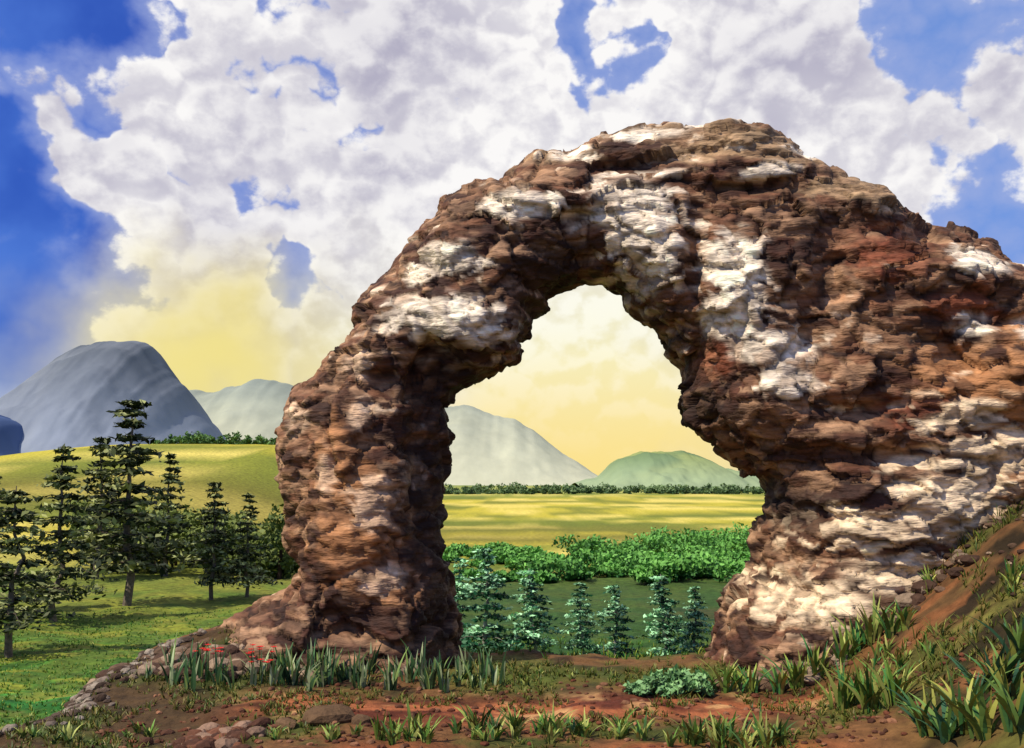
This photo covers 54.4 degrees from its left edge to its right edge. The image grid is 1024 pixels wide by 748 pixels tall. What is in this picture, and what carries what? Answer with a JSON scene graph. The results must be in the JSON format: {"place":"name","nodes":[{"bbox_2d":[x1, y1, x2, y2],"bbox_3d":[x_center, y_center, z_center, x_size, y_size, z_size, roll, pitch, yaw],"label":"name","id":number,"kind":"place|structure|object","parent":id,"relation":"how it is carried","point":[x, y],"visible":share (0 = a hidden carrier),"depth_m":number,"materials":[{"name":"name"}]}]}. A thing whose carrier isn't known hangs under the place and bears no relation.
{"place":"outdoors","nodes":[
{"label":"outdoors","id":0,"kind":"place"},
{"bbox_2d":[0,415,22,455],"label":"blue mountain","id":1,"kind":"structure","parent":0,"point":[11,433],"depth_m":877.14,"materials":[{"name":"blue stone"}]},
{"bbox_2d":[0,341,225,452],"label":"mountain","id":2,"kind":"structure","parent":0,"point":[71,397],"depth_m":985.01,"materials":[{"name":"grey stone"}]},
{"bbox_2d":[189,379,597,485],"bbox_3d":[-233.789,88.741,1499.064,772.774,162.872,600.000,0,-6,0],"label":"mountain range","id":3,"kind":"structure","parent":0,"point":[486,449],"depth_m":1335.08,"materials":[{"name":"grey stone"}]},
{"bbox_2d":[0,444,1023,747],"bbox_3d":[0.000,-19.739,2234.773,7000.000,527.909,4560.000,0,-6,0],"label":"ground","id":4,"kind":"structure","parent":0,"point":[472,520],"depth_m":34.33,"materials":[{"name":"plant"}]},
{"bbox_2d":[0,476,54,588],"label":"pine tree","id":5,"kind":"object","parent":4,"relation":"on","point":[7,566],"visible":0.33,"depth_m":43.77,"materials":[{"name":"green plant"}]},
{"bbox_2d":[0,486,75,657],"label":"pine tree","id":6,"kind":"object","parent":4,"relation":"on","point":[11,613],"visible":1,"depth_m":33.45,"materials":[{"name":"green plant"}]},
{"bbox_2d":[14,444,120,621],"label":"pine tree","id":7,"kind":"object","parent":4,"relation":"on","point":[51,591],"visible":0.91,"depth_m":41.33,"materials":[{"name":"green plant"}]},
{"bbox_2d":[0,628,206,735],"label":"rubble stones","id":8,"kind":"object","parent":4,"relation":"on","point":[100,687],"visible":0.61,"depth_m":20.36,"materials":[{"name":"grey stone"}]},
{"bbox_2d":[64,436,158,577],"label":"pine tree","id":9,"kind":"object","parent":4,"relation":"on","point":[96,498],"visible":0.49,"depth_m":57.48,"materials":[{"name":"green plant"}]},
{"bbox_2d":[54,399,184,605],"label":"pine tree","id":10,"kind":"object","parent":4,"relation":"on","point":[129,548],"visible":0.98,"depth_m":46.27,"materials":[{"name":"green plant"}]},
{"bbox_2d":[132,452,207,575],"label":"pine tree","id":11,"kind":"object","parent":4,"relation":"on","point":[170,477],"visible":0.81,"depth_m":59.19,"materials":[{"name":"green plant"}]},
{"bbox_2d":[66,494,299,579],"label":"woodland","id":12,"kind":"object","parent":4,"relation":"on","point":[284,563],"visible":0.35,"depth_m":60.83,"materials":[{"name":"green plant"}]},
{"bbox_2d":[138,717,278,747],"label":"foreground rocks","id":13,"kind":"object","parent":4,"relation":"on","point":[212,732],"visible":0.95,"depth_m":16.34,"materials":[{"name":"stone"}]},
{"bbox_2d":[152,431,276,444],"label":"hilltop trees","id":14,"kind":"object","parent":4,"relation":"on","point":[197,437],"visible":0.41,"depth_m":169.38,"materials":[{"name":"green plant"}]},
{"bbox_2d":[174,482,259,599],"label":"pine tree","id":15,"kind":"object","parent":4,"relation":"on","point":[213,550],"visible":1,"depth_m":49.28,"materials":[{"name":"green plant"}]},
{"bbox_2d":[193,644,275,686],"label":"red flowers","id":16,"kind":"object","parent":4,"relation":"on","point":[217,651],"visible":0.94,"depth_m":20.34,"materials":[{"name":"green plant"}]},
{"bbox_2d":[215,492,282,596],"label":"pine tree","id":17,"kind":"object","parent":4,"relation":"on","point":[247,579],"visible":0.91,"depth_m":50.17,"materials":[{"name":"green plant"}]},
{"bbox_2d":[275,704,373,729],"bbox_3d":[-3.247,6.020,17.425,1.713,0.423,1.020,0,-6,0],"label":"boulder","id":18,"kind":"object","parent":4,"relation":"on","point":[339,713],"visible":0.71,"depth_m":17.14,"materials":[{"name":"stone"}]},
{"bbox_2d":[145,630,506,693],"bbox_3d":[-3.920,6.037,21.305,7.570,1.204,3.051,1,-6,-8],"label":"grass row","id":19,"kind":"object","parent":4,"relation":"on","point":[324,668],"visible":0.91,"depth_m":20.75,"materials":[{"name":"green plant"}]},
{"bbox_2d":[0,605,712,726],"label":"meadow grass","id":20,"kind":"structure","parent":4,"relation":"on","point":[574,653],"depth_m":31.40,"materials":[{"name":"green plant"}]},
{"bbox_2d":[14,669,796,747],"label":"grass clumps","id":21,"kind":"object","parent":4,"relation":"on","point":[695,736],"visible":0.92,"depth_m":16.31,"materials":[{"name":"green plant"}]},
{"bbox_2d":[453,557,488,651],"bbox_3d":[-1.714,7.762,31.817,2.201,3.787,2.008,0,-6,1],"label":"pine tree","id":22,"kind":"object","parent":4,"relation":"on","point":[458,591],"visible":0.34,"depth_m":31.86,"materials":[{"name":"green plant"}]},
{"bbox_2d":[458,547,528,652],"bbox_3d":[-0.764,7.381,30.222,2.837,4.243,2.588,-1,-6,12],"label":"pine tree","id":23,"kind":"object","parent":4,"relation":"on","point":[483,635],"visible":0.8,"depth_m":30.08,"materials":[{"name":"green plant"}]},
{"bbox_2d":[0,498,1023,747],"bbox_3d":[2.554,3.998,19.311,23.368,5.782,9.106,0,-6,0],"label":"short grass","id":24,"kind":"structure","parent":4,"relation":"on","point":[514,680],"depth_m":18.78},
{"bbox_2d":[502,568,565,654],"bbox_3d":[0.676,7.631,29.888,1.790,3.569,2.454,5,-8,-39],"label":"pine tree","id":25,"kind":"object","parent":4,"relation":"on","point":[530,614],"visible":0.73,"depth_m":29.72,"materials":[{"name":"green plant"}]},
{"bbox_2d":[77,628,995,747],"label":"pebbles","id":26,"kind":"object","parent":4,"relation":"on","point":[887,718],"visible":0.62,"depth_m":17.84,"materials":[{"name":"stone"}]},
{"bbox_2d":[87,501,1023,691],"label":"fallen rocks","id":27,"kind":"object","parent":4,"relation":"on","point":[914,599],"visible":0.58,"depth_m":20.92,"materials":[{"name":"stone"}]},
{"bbox_2d":[559,582,607,654],"bbox_3d":[2.159,7.826,30.027,1.730,3.105,1.803,0,-6,-1],"label":"pine tree","id":28,"kind":"object","parent":4,"relation":"on","point":[582,634],"visible":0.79,"depth_m":29.90,"materials":[{"name":"green plant"}]},
{"bbox_2d":[442,522,750,583],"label":"bushes","id":29,"kind":"object","parent":4,"relation":"on","point":[693,554],"visible":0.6,"depth_m":63.30,"materials":[{"name":"green plant"}]},
{"bbox_2d":[444,481,765,493],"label":"distant trees","id":30,"kind":"object","parent":4,"relation":"on","point":[477,488],"visible":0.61,"depth_m":409.33,"materials":[{"name":"green plant"}]},
{"bbox_2d":[208,118,1023,674],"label":"rock arch","id":31,"kind":"object","parent":4,"relation":"on","point":[844,354],"visible":0.71,"depth_m":22.45,"materials":[{"name":"brown stone"}]},
{"bbox_2d":[586,584,646,657],"bbox_3d":[3.108,7.836,29.767,1.963,3.070,1.791,0,-6,3],"label":"pine tree","id":32,"kind":"object","parent":4,"relation":"on","point":[617,613],"visible":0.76,"depth_m":29.68,"materials":[{"name":"green plant"}]},
{"bbox_2d":[641,574,688,656],"bbox_3d":[4.815,7.859,30.778,1.642,3.275,2.252,-1,-6,6],"label":"pine tree","id":33,"kind":"object","parent":4,"relation":"on","point":[662,626],"visible":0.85,"depth_m":30.67,"materials":[{"name":"green plant"}]},
{"bbox_2d":[622,663,714,698],"bbox_3d":[3.129,6.471,20.041,1.893,1.182,1.159,3,-7,-29],"label":"shrub","id":34,"kind":"object","parent":4,"relation":"on","point":[672,680],"visible":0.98,"depth_m":19.90,"materials":[{"name":"green plant"}]},
{"bbox_2d":[671,585,713,654],"bbox_3d":[5.438,7.863,30.139,1.604,2.880,1.672,-5,-8,41],"label":"pine tree","id":35,"kind":"object","parent":4,"relation":"on","point":[692,628],"visible":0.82,"depth_m":30.08,"materials":[{"name":"green plant"}]},
{"bbox_2d":[694,556,1023,714],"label":"tall grass","id":36,"kind":"structure","parent":4,"relation":"on","point":[849,693],"depth_m":19.77,"materials":[{"name":"green plant"}]},
{"bbox_2d":[0,0,1023,474],"label":"sky","id":37,"kind":"structure","parent":0,"point":[216,186],"materials":[{"name":"white"}]},
{"bbox_2d":[571,450,759,488],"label":"green hill","id":38,"kind":"structure","parent":0,"point":[647,469],"depth_m":720.86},
{"bbox_2d":[883,615,1023,743],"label":"agave grass","id":39,"kind":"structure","parent":0,"point":[973,715],"depth_m":14.83,"materials":[{"name":"green plant"}]}
]}

